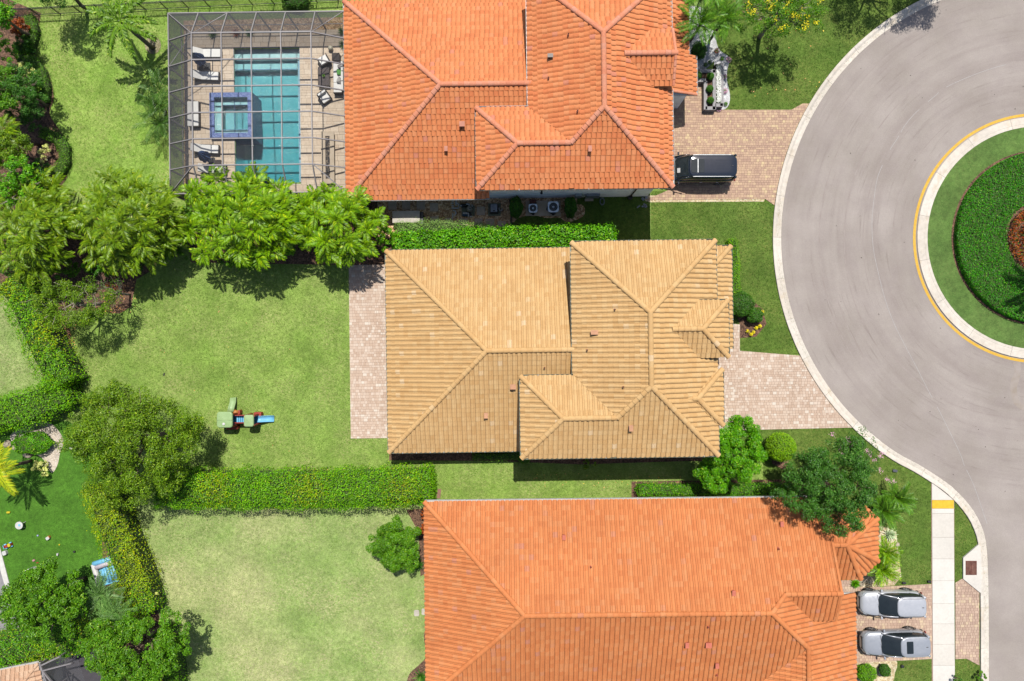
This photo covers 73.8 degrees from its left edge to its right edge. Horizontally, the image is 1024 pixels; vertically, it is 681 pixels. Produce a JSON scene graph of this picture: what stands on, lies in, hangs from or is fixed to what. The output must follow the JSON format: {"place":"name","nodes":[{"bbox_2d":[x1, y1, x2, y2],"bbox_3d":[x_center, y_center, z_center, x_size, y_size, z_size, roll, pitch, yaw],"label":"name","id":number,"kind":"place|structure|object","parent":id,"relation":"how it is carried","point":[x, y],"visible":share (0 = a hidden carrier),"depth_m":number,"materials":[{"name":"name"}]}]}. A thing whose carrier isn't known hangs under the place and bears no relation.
{"place":"outdoors","nodes":[
{"label":"outdoors","id":0,"kind":"place"},
{"bbox_2d":[0,291,44,397],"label":"lawn","id":1,"kind":"structure","parent":0,"point":[14,345],"depth_m":52.59,"materials":[{"name":"green plant"}]},
{"bbox_2d":[0,421,106,625],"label":"artificial turf","id":2,"kind":"structure","parent":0,"point":[51,505],"depth_m":52.59,"materials":[{"name":"green plant"}]},
{"bbox_2d":[0,442,32,495],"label":"coconut palm","id":3,"kind":"object","parent":2,"relation":"on","point":[3,472],"visible":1,"depth_m":48.70,"materials":[{"name":"yellow plant"}]},
{"bbox_2d":[10,422,62,471],"bbox_3d":[-36.277,7.723,52.584,4.357,0.001,3.068,36,90,0],"label":"sand patch","id":4,"kind":"object","parent":2,"relation":"on","point":[51,455],"visible":0.55,"depth_m":52.58,"materials":[{"name":"beige sand"}]},
{"bbox_2d":[11,430,55,454],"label":"oval shrub","id":5,"kind":"object","parent":4,"relation":"on","point":[35,442],"visible":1,"depth_m":51.66,"materials":[{"name":"green plant"}]},
{"bbox_2d":[0,556,87,652],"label":"leafy tree","id":6,"kind":"object","parent":2,"relation":"on","point":[30,615],"visible":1,"depth_m":47.31,"materials":[{"name":"green plant"}]},
{"bbox_2d":[60,649,100,680],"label":"grey patio","id":7,"kind":"structure","parent":0,"point":[76,667],"depth_m":52.55,"materials":[{"name":"grey concrete"}]},
{"bbox_2d":[14,0,347,217],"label":"lawn","id":8,"kind":"structure","parent":0,"point":[83,101],"depth_m":52.60,"materials":[{"name":"green plant"}]},
{"bbox_2d":[131,67,168,146],"bbox_3d":[-26.776,-17.507,51.279,3.625,2.646,6.043,0,90,0],"label":"silver palm","id":9,"kind":"object","parent":8,"relation":"on","point":[153,105],"visible":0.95,"depth_m":50.95,"materials":[{"name":"grey plant"}]},
{"bbox_2d":[145,38,160,53],"bbox_3d":[-27.684,-22.763,52.584,1.263,0.001,1.368,0,90,0],"label":"mulch ring","id":10,"kind":"object","parent":8,"relation":"on","point":[156,45],"visible":0.73,"depth_m":52.58,"materials":[{"name":"wood"}]},
{"bbox_2d":[85,0,157,58],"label":"foxtail palm","id":11,"kind":"object","parent":10,"relation":"on","point":[123,30],"visible":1,"depth_m":48.07,"materials":[{"name":"green plant"}]},
{"bbox_2d":[2,0,339,16],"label":"metal fence","id":12,"kind":"object","parent":8,"relation":"on","point":[101,5],"visible":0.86,"depth_m":51.99,"materials":[{"name":"black metal"}]},
{"bbox_2d":[187,29,344,192],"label":"pool deck","id":13,"kind":"structure","parent":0,"point":[334,105],"depth_m":52.54,"materials":[{"name":"stone"}]},
{"bbox_2d":[209,92,261,144],"bbox_3d":[-21.486,-17.250,53.175,3.272,2.050,3.440,-1,90,0],"label":"hot tub","id":14,"kind":"object","parent":13,"relation":"in","point":[243,103],"visible":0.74,"depth_m":52.65,"materials":[{"name":"blue tile"}]},
{"bbox_2d":[167,10,344,202],"bbox_3d":[-18.563,-17.317,50.515,12.821,4.170,13.259,-1,90,0],"label":"screen enclosure","id":15,"kind":"object","parent":13,"relation":"on","point":[180,25],"visible":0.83,"depth_m":49.48,"materials":[{"name":"grey metal"}]},
{"bbox_2d":[233,47,300,182],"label":"swimming pool","id":16,"kind":"structure","parent":13,"relation":"in","point":[266,72],"depth_m":54.06,"materials":[{"name":"liquid"}]},
{"bbox_2d":[321,131,334,183],"bbox_3d":[-14.090,-13.985,52.333,1.000,0.414,4.000,-1,90,0],"label":"fire table","id":17,"kind":"object","parent":13,"relation":"on","point":[327,153],"visible":0.91,"depth_m":52.14,"materials":[{"name":"stone"}]},
{"bbox_2d":[132,495,424,680],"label":"lawn","id":18,"kind":"structure","parent":0,"point":[255,633],"depth_m":52.59,"materials":[{"name":"green plant"}]},
{"bbox_2d":[365,515,421,573],"bbox_3d":[-8.616,14.946,50.761,3.985,3.720,4.227,0,90,0],"label":"leafy tree","id":19,"kind":"object","parent":18,"relation":"on","point":[391,560],"visible":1,"depth_m":49.62,"materials":[{"name":"green plant"}]},
{"bbox_2d":[407,508,423,575],"bbox_3d":[-7.368,15.553,52.585,1.579,0.001,5.263,0,90,0],"label":"mulch bed","id":20,"kind":"object","parent":18,"relation":"on","point":[416,517],"visible":0.62,"depth_m":52.59,"materials":[{"name":"brown soil"}]},
{"bbox_2d":[65,241,763,498],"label":"lawn","id":21,"kind":"structure","parent":0,"point":[322,395],"depth_m":52.60,"materials":[{"name":"green plant"}]},
{"bbox_2d":[54,378,206,514],"bbox_3d":[-26.966,7.410,48.868,9.321,7.525,9.447,30,90,0],"label":"leafy tree","id":22,"kind":"object","parent":21,"relation":"on","point":[85,431],"visible":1,"depth_m":46.88,"materials":[{"name":"green plant"}]},
{"bbox_2d":[217,397,273,429],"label":"play castle","id":23,"kind":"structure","parent":21,"relation":"on","point":[228,420],"depth_m":51.81,"materials":[{"name":"green plastic"}]},
{"bbox_2d":[150,461,437,513],"bbox_3d":[-16.141,10.986,51.235,21.141,2.867,3.707,0,90,0],"label":"tall hedge","id":24,"kind":"object","parent":21,"relation":"on","point":[353,487],"visible":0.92,"depth_m":50.30,"materials":[{"name":"green plant"}]},
{"bbox_2d":[349,264,386,438],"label":"patio","id":25,"kind":"structure","parent":21,"relation":"on","point":[368,381],"depth_m":52.55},
{"bbox_2d":[389,452,708,463],"bbox_3d":[3.289,9.000,52.586,25.526,0.001,1.105,0,90,0],"label":"mulch bed","id":26,"kind":"object","parent":21,"relation":"on","point":[438,456],"visible":0.5,"depth_m":52.59,"materials":[{"name":"brown soil"}]},
{"bbox_2d":[472,452,519,462],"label":"hedge","id":27,"kind":"object","parent":26,"relation":"on","point":[495,455],"visible":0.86,"depth_m":51.90,"materials":[{"name":"green plant"}]},
{"bbox_2d":[692,461,730,493],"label":"leafy tree","id":28,"kind":"object","parent":21,"relation":"on","point":[709,477],"visible":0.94,"depth_m":49.29,"materials":[{"name":"green plant"}]},
{"bbox_2d":[631,479,804,496],"bbox_3d":[7.921,11.566,52.585,29.436,0.001,1.500,-1,90,0],"label":"mulch bed","id":29,"kind":"object","parent":21,"relation":"on","point":[633,485],"visible":0.12,"depth_m":52.59,"materials":[{"name":"brown soil"}]},
{"bbox_2d":[633,481,797,496],"bbox_3d":[15.618,11.392,52.078,12.568,1.136,1.420,0,90,0],"label":"hedge","id":30,"kind":"object","parent":29,"relation":"on","point":[698,489],"visible":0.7,"depth_m":51.81,"materials":[{"name":"green plant"}]},
{"bbox_2d":[0,0,834,494],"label":"ground","id":31,"kind":"structure","parent":0,"point":[710,66],"depth_m":52.60,"materials":[{"name":"green plant"}]},
{"bbox_2d":[0,372,86,435],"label":"tall hedge","id":32,"kind":"object","parent":31,"relation":"on","point":[37,405],"visible":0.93,"depth_m":50.58,"materials":[{"name":"green plant"}]},
{"bbox_2d":[2,540,163,680],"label":"mulch bed","id":33,"kind":"object","parent":31,"relation":"on","point":[155,618],"depth_m":52.58,"materials":[{"name":"brown soil"}]},
{"bbox_2d":[0,654,63,680],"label":"tiled house","id":34,"kind":"structure","parent":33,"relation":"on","point":[29,671],"depth_m":49.53,"materials":[{"name":"tile"}]},
{"bbox_2d":[0,599,126,667],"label":"tall hedge","id":35,"kind":"object","parent":33,"relation":"on","point":[15,646],"visible":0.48,"depth_m":50.47,"materials":[{"name":"green plant"}]},
{"bbox_2d":[79,569,124,620],"bbox_3d":[-29.776,18.623,50.753,3.663,3.702,3.426,-38,90,0],"label":"feather palm","id":36,"kind":"object","parent":33,"relation":"on","point":[100,587],"visible":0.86,"depth_m":49.23,"materials":[{"name":"green plant"}]},
{"bbox_2d":[91,556,118,585],"bbox_3d":[-31.042,17.668,52.301,2.000,0.530,2.100,-16,90,0],"label":"inflatable slide","id":37,"kind":"object","parent":33,"relation":"on","point":[97,566],"visible":0.41,"depth_m":52.13,"materials":[{"name":"blue plastic"}]},
{"bbox_2d":[91,590,137,634],"bbox_3d":[-28.677,19.843,50.675,3.733,3.867,3.804,0,90,0],"label":"feather palm","id":38,"kind":"object","parent":33,"relation":"on","point":[115,614],"visible":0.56,"depth_m":49.17,"materials":[{"name":"green plant"}]},
{"bbox_2d":[77,476,169,618],"bbox_3d":[-29.099,15.575,51.206,3.382,2.912,10.820,-20,90,0],"label":"tall hedge","id":39,"kind":"object","parent":33,"relation":"on","point":[131,558],"visible":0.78,"depth_m":50.49,"materials":[{"name":"green plant"}]},
{"bbox_2d":[76,606,191,680],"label":"leafy tree","id":40,"kind":"object","parent":33,"relation":"on","point":[116,664],"visible":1,"depth_m":47.42,"materials":[{"name":"green plant"}]},
{"bbox_2d":[150,621,192,680],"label":"tall hedge","id":41,"kind":"object","parent":33,"relation":"on","point":[181,674],"visible":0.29,"depth_m":51.64,"materials":[{"name":"green plant"}]},
{"bbox_2d":[0,0,182,344],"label":"mulch bed","id":42,"kind":"object","parent":31,"relation":"on","point":[47,121],"visible":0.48,"depth_m":52.59,"materials":[{"name":"brown soil"}]},
{"bbox_2d":[0,65,23,111],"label":"leafy tree","id":43,"kind":"object","parent":42,"relation":"on","point":[11,102],"visible":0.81,"depth_m":48.56,"materials":[{"name":"green plant"}]},
{"bbox_2d":[0,0,30,37],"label":"leafy tree","id":44,"kind":"object","parent":42,"relation":"on","point":[6,15],"visible":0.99,"depth_m":48.65,"materials":[{"name":"green plant"}]},
{"bbox_2d":[0,113,40,149],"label":"palm","id":45,"kind":"object","parent":42,"relation":"on","point":[11,130],"visible":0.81,"depth_m":48.82,"materials":[{"name":"green plant"}]},
{"bbox_2d":[0,126,41,170],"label":"leafy tree","id":46,"kind":"object","parent":42,"relation":"on","point":[9,146],"visible":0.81,"depth_m":48.71,"materials":[{"name":"green plant"}]},
{"bbox_2d":[0,61,49,116],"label":"leafy tree","id":47,"kind":"object","parent":42,"relation":"on","point":[27,90],"visible":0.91,"depth_m":49.12,"materials":[{"name":"green plant"}]},
{"bbox_2d":[12,12,42,54],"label":"hedge","id":48,"kind":"object","parent":42,"relation":"on","point":[35,31],"visible":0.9,"depth_m":52.01,"materials":[{"name":"green plant"}]},
{"bbox_2d":[0,154,59,208],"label":"leafy tree","id":49,"kind":"object","parent":42,"relation":"on","point":[12,176],"visible":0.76,"depth_m":48.02,"materials":[{"name":"green plant"}]},
{"bbox_2d":[16,51,54,102],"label":"hedge","id":50,"kind":"object","parent":42,"relation":"on","point":[38,65],"visible":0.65,"depth_m":51.98,"materials":[{"name":"green plant"}]},
{"bbox_2d":[0,166,80,289],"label":"palm clump","id":51,"kind":"object","parent":42,"relation":"on","point":[32,246],"visible":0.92,"depth_m":47.84,"materials":[{"name":"green plant"}]},
{"bbox_2d":[0,272,90,393],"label":"tall hedge","id":52,"kind":"object","parent":42,"relation":"on","point":[54,352],"visible":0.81,"depth_m":50.49,"materials":[{"name":"green plant"}]},
{"bbox_2d":[38,127,74,176],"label":"hedge","id":53,"kind":"object","parent":42,"relation":"on","point":[63,164],"visible":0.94,"depth_m":51.98,"materials":[{"name":"green plant"}]},
{"bbox_2d":[26,275,116,332],"bbox_3d":[-31.301,-2.608,49.888,6.483,5.440,4.120,0,90,0],"label":"leafy tree","id":54,"kind":"object","parent":42,"relation":"on","point":[87,314],"visible":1,"depth_m":48.27,"materials":[{"name":"green plant"}]},
{"bbox_2d":[62,164,191,278],"bbox_3d":[-27.770,-8.534,49.345,8.924,6.625,8.362,-38,90,0],"label":"palm clump","id":55,"kind":"object","parent":42,"relation":"on","point":[147,208],"visible":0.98,"depth_m":47.84,"materials":[{"name":"green plant"}]},
{"bbox_2d":[187,201,596,264],"bbox_3d":[-8.947,-8.263,52.586,32.632,0.001,5.000,0,90,0],"label":"mulch bed","id":56,"kind":"object","parent":31,"relation":"on","point":[299,256],"visible":0.14,"depth_m":52.59,"materials":[{"name":"brown soil"}]},
{"bbox_2d":[173,161,305,271],"bbox_3d":[-19.583,-8.992,49.309,10.075,6.688,8.161,0,90,0],"label":"palm clump","id":57,"kind":"object","parent":56,"relation":"on","point":[275,209],"visible":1,"depth_m":47.71,"materials":[{"name":"green plant"}]},
{"bbox_2d":[290,181,389,267],"bbox_3d":[-12.841,-8.380,49.594,7.703,6.090,6.415,0,90,0],"label":"palm clump","id":58,"kind":"object","parent":56,"relation":"on","point":[338,248],"visible":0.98,"depth_m":48.40,"materials":[{"name":"green plant"}]},
{"bbox_2d":[389,221,618,248],"bbox_3d":[-0.584,-7.486,51.239,17.060,2.923,2.639,-2,90,0],"label":"tall hedge","id":59,"kind":"object","parent":56,"relation":"on","point":[532,236],"visible":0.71,"depth_m":50.28,"materials":[{"name":"green plant"}]},
{"bbox_2d":[342,0,697,200],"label":"tiled house","id":60,"kind":"structure","parent":31,"relation":"on","point":[465,99],"depth_m":46.83,"materials":[{"name":"orange tile"}]},
{"bbox_2d":[384,238,733,459],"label":"tiled house","id":61,"kind":"structure","parent":31,"relation":"on","point":[595,349],"depth_m":46.62,"materials":[{"name":"beige tile"}]},
{"bbox_2d":[422,495,880,680],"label":"tiled house","id":62,"kind":"structure","parent":31,"relation":"on","point":[730,588],"depth_m":48.24,"materials":[{"name":"orange tile"}]},
{"bbox_2d":[510,194,649,239],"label":"lawn","id":63,"kind":"structure","parent":0,"point":[635,224],"depth_m":52.59,"materials":[{"name":"green plant"}]},
{"bbox_2d":[377,198,509,237],"bbox_3d":[-5.250,-9.710,52.582,10.237,0.001,3.684,0,90,0],"label":"pebble bed","id":64,"kind":"object","parent":63,"relation":"on","point":[445,210],"visible":0.17,"depth_m":52.58,"materials":[{"name":"grey gravel"}]},
{"bbox_2d":[393,217,497,236],"bbox_3d":[-4.892,-8.266,51.386,8.087,2.512,2.015,0,90,0],"label":"juniper hedge","id":65,"kind":"object","parent":63,"relation":"on","point":[435,225],"visible":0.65,"depth_m":50.82,"materials":[{"name":"green plant"}]},
{"bbox_2d":[507,197,584,221],"bbox_3d":[2.618,-10.135,52.578,6.016,0.001,2.056,0,90,0],"label":"white rock bed","id":66,"kind":"object","parent":63,"relation":"on","point":[580,212],"visible":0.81,"depth_m":52.58,"materials":[{"name":"grey gravel"}]},
{"bbox_2d":[651,190,804,354],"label":"lawn","id":67,"kind":"structure","parent":0,"point":[717,234],"depth_m":52.59,"materials":[{"name":"green plant"}]},
{"bbox_2d":[724,237,741,294],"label":"hedge","id":68,"kind":"object","parent":67,"relation":"on","point":[736,263],"visible":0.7,"depth_m":51.70,"materials":[{"name":"green plant"}]},
{"bbox_2d":[737,303,766,337],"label":"mulch bed","id":69,"kind":"object","parent":67,"relation":"on","point":[744,323],"visible":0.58,"depth_m":52.59,"materials":[{"name":"brown soil"}]},
{"bbox_2d":[733,290,754,317],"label":"round shrub","id":70,"kind":"object","parent":69,"relation":"on","point":[743,304],"visible":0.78,"depth_m":51.29,"materials":[{"name":"green plant"}]},
{"bbox_2d":[647,84,808,204],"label":"driveway","id":71,"kind":"structure","parent":0,"point":[757,142],"depth_m":52.55,"materials":[{"name":"beige brick"}]},
{"bbox_2d":[674,152,736,184],"bbox_3d":[14.027,-12.980,51.577,5.769,1.936,2.430,0,90,0],"label":"parked car","id":72,"kind":"object","parent":71,"relation":"on","point":[717,169],"visible":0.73,"depth_m":50.67,"materials":[{"name":"black paint"}]},
{"bbox_2d":[698,63,723,111],"bbox_3d":[15.155,-19.387,52.325,1.979,0.550,3.567,0,90,0],"label":"raised planter","id":73,"kind":"object","parent":71,"relation":"on","point":[704,81],"visible":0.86,"depth_m":52.05,"materials":[{"name":"white stone"}]},
{"bbox_2d":[718,324,851,429],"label":"driveway","id":74,"kind":"structure","parent":0,"point":[765,391],"depth_m":52.55,"materials":[{"name":"beige brick"}]},
{"bbox_2d":[712,0,922,119],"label":"lawn","id":75,"kind":"structure","parent":0,"point":[802,44],"depth_m":52.59,"materials":[{"name":"green plant"}]},
{"bbox_2d":[690,6,729,109],"bbox_3d":[14.849,-21.755,52.578,3.908,0.001,8.036,0,90,0],"label":"white rock bed","id":76,"kind":"object","parent":75,"relation":"on","point":[711,55],"visible":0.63,"depth_m":52.58,"materials":[{"name":"stone"}]},
{"bbox_2d":[675,0,729,45],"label":"entry palm","id":77,"kind":"object","parent":76,"relation":"on","point":[701,22],"visible":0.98,"depth_m":48.40,"materials":[{"name":"green plant"}]},
{"bbox_2d":[699,0,748,44],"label":"entry palm","id":78,"kind":"object","parent":76,"relation":"on","point":[729,11],"visible":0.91,"depth_m":48.47,"materials":[{"name":"green plant"}]},
{"bbox_2d":[735,0,829,39],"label":"flowering tree","id":79,"kind":"object","parent":75,"relation":"on","point":[775,18],"visible":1,"depth_m":47.79,"materials":[{"name":"green plant"}]},
{"bbox_2d":[720,428,989,680],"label":"lawn","id":80,"kind":"structure","parent":0,"point":[925,550],"depth_m":52.59,"materials":[{"name":"green plant"}]},
{"bbox_2d":[702,415,768,483],"bbox_3d":[16.061,7.559,49.819,4.525,5.624,4.775,29,90,0],"label":"leafy tree","id":81,"kind":"object","parent":80,"relation":"on","point":[751,456],"visible":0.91,"depth_m":48.14,"materials":[{"name":"green plant"}]},
{"bbox_2d":[772,459,788,469],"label":"mulch bed","id":82,"kind":"object","parent":80,"relation":"on","point":[780,464],"visible":0.2,"depth_m":52.58,"materials":[{"name":"brown soil"}]},
{"bbox_2d":[764,431,796,461],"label":"round topiary","id":83,"kind":"object","parent":82,"relation":"on","point":[779,447],"visible":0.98,"depth_m":50.62,"materials":[{"name":"green plant"}]},
{"bbox_2d":[769,426,894,538],"bbox_3d":[22.532,10.069,48.874,8.315,7.464,6.634,-31,90,0],"label":"flowering tree","id":84,"kind":"object","parent":80,"relation":"on","point":[834,500],"visible":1,"depth_m":46.75,"materials":[{"name":"green plant"}]},
{"bbox_2d":[855,525,900,586],"bbox_3d":[28.158,16.500,52.580,3.684,0.001,5.053,0,90,0],"label":"pebble bed","id":85,"kind":"object","parent":80,"relation":"on","point":[869,582],"visible":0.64,"depth_m":52.58,"materials":[{"name":"beige gravel"}]},
{"bbox_2d":[868,554,901,587],"bbox_3d":[27.882,17.304,51.505,2.785,2.199,2.639,0,90,0],"label":"cycad","id":86,"kind":"object","parent":85,"relation":"on","point":[891,574],"visible":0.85,"depth_m":50.99,"materials":[{"name":"green plant"}]},
{"bbox_2d":[878,534,904,569],"bbox_3d":[27.955,15.842,51.532,2.692,2.162,2.785,0,90,0],"label":"cycad","id":87,"kind":"object","parent":85,"relation":"on","point":[884,549],"visible":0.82,"depth_m":50.96,"materials":[{"name":"green plant"}]},
{"bbox_2d":[868,497,905,530],"bbox_3d":[28.042,12.931,51.376,2.921,2.468,2.852,0,90,0],"label":"cycad","id":88,"kind":"object","parent":80,"relation":"on","point":[886,507],"visible":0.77,"depth_m":50.78,"materials":[{"name":"green plant"}]},
{"bbox_2d":[877,475,917,515],"bbox_3d":[29.037,11.832,51.372,3.020,2.480,2.878,43,90,0],"label":"cycad","id":89,"kind":"object","parent":80,"relation":"on","point":[900,499],"visible":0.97,"depth_m":50.85,"materials":[{"name":"green plant"}]},
{"bbox_2d":[962,544,980,592],"bbox_3d":[35.408,17.553,52.536,1.395,0.128,3.684,0,90,0],"label":"drain apron","id":90,"kind":"object","parent":80,"relation":"on","point":[973,554],"visible":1,"depth_m":52.47,"materials":[{"name":"concrete"}]},
{"bbox_2d":[841,580,931,662],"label":"driveway","id":91,"kind":"structure","parent":0,"point":[863,621],"depth_m":52.55,"materials":[{"name":"beige brick"}]},
{"bbox_2d":[857,587,925,619],"bbox_3d":[28.727,19.930,51.677,4.618,1.736,2.260,0,90,0],"label":"parked car","id":92,"kind":"object","parent":91,"relation":"on","point":[904,602],"visible":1,"depth_m":51.30,"materials":[{"name":"silver metal"}]},
{"bbox_2d":[859,626,930,659],"bbox_3d":[28.976,22.930,51.677,4.758,1.736,2.260,-2,90,0],"label":"parked car","id":93,"kind":"object","parent":91,"relation":"on","point":[909,642],"visible":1,"depth_m":51.31,"materials":[{"name":"grey metal"}]},
{"bbox_2d":[781,0,1023,680],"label":"asphalt road","id":94,"kind":"structure","parent":0,"point":[953,41],"depth_m":52.57,"materials":[{"name":"grey asphalt"}]},
{"bbox_2d":[773,0,988,680],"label":"kerb","id":95,"kind":"structure","parent":94,"relation":"on","point":[815,374],"depth_m":52.56,"materials":[{"name":"concrete"}]},
{"bbox_2d":[913,114,1023,361],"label":"yellow road line","id":96,"kind":"object","parent":94,"relation":"on","point":[914,239],"visible":1,"depth_m":52.57,"materials":[{"name":"yellow paint"}]},
{"bbox_2d":[916,117,1023,358],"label":"island kerb","id":97,"kind":"structure","parent":94,"relation":"on","point":[951,160],"depth_m":52.47,"materials":[{"name":"concrete"}]},
{"bbox_2d":[1010,362,1023,409],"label":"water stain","id":98,"kind":"object","parent":94,"relation":"on","point":[1013,387],"visible":1,"depth_m":52.57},
{"bbox_2d":[931,483,954,680],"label":"sidewalk","id":99,"kind":"structure","parent":0,"point":[942,571],"depth_m":52.54,"materials":[{"name":"concrete"}]},
{"bbox_2d":[955,579,978,664],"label":"driveway","id":100,"kind":"structure","parent":0,"point":[966,620],"depth_m":52.55,"materials":[{"name":"beige brick"}]},
{"bbox_2d":[928,128,1023,347],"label":"island lawn","id":101,"kind":"structure","parent":0,"point":[965,171],"depth_m":52.48,"materials":[{"name":"green plant"}]},
{"bbox_2d":[951,152,1023,323],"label":"mulch bed","id":102,"kind":"object","parent":101,"relation":"on","point":[1009,227],"visible":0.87,"depth_m":52.47,"materials":[{"name":"brown soil"}]},
{"bbox_2d":[953,153,1023,321],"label":"island hedge","id":103,"kind":"object","parent":102,"relation":"on","point":[992,271],"visible":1,"depth_m":52.08,"materials":[{"name":"green plant"}]},
{"bbox_2d":[1008,210,1023,265],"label":"croton bed","id":104,"kind":"object","parent":102,"relation":"on","point":[1016,246],"visible":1,"depth_m":52.01,"materials":[{"name":"red plant"}]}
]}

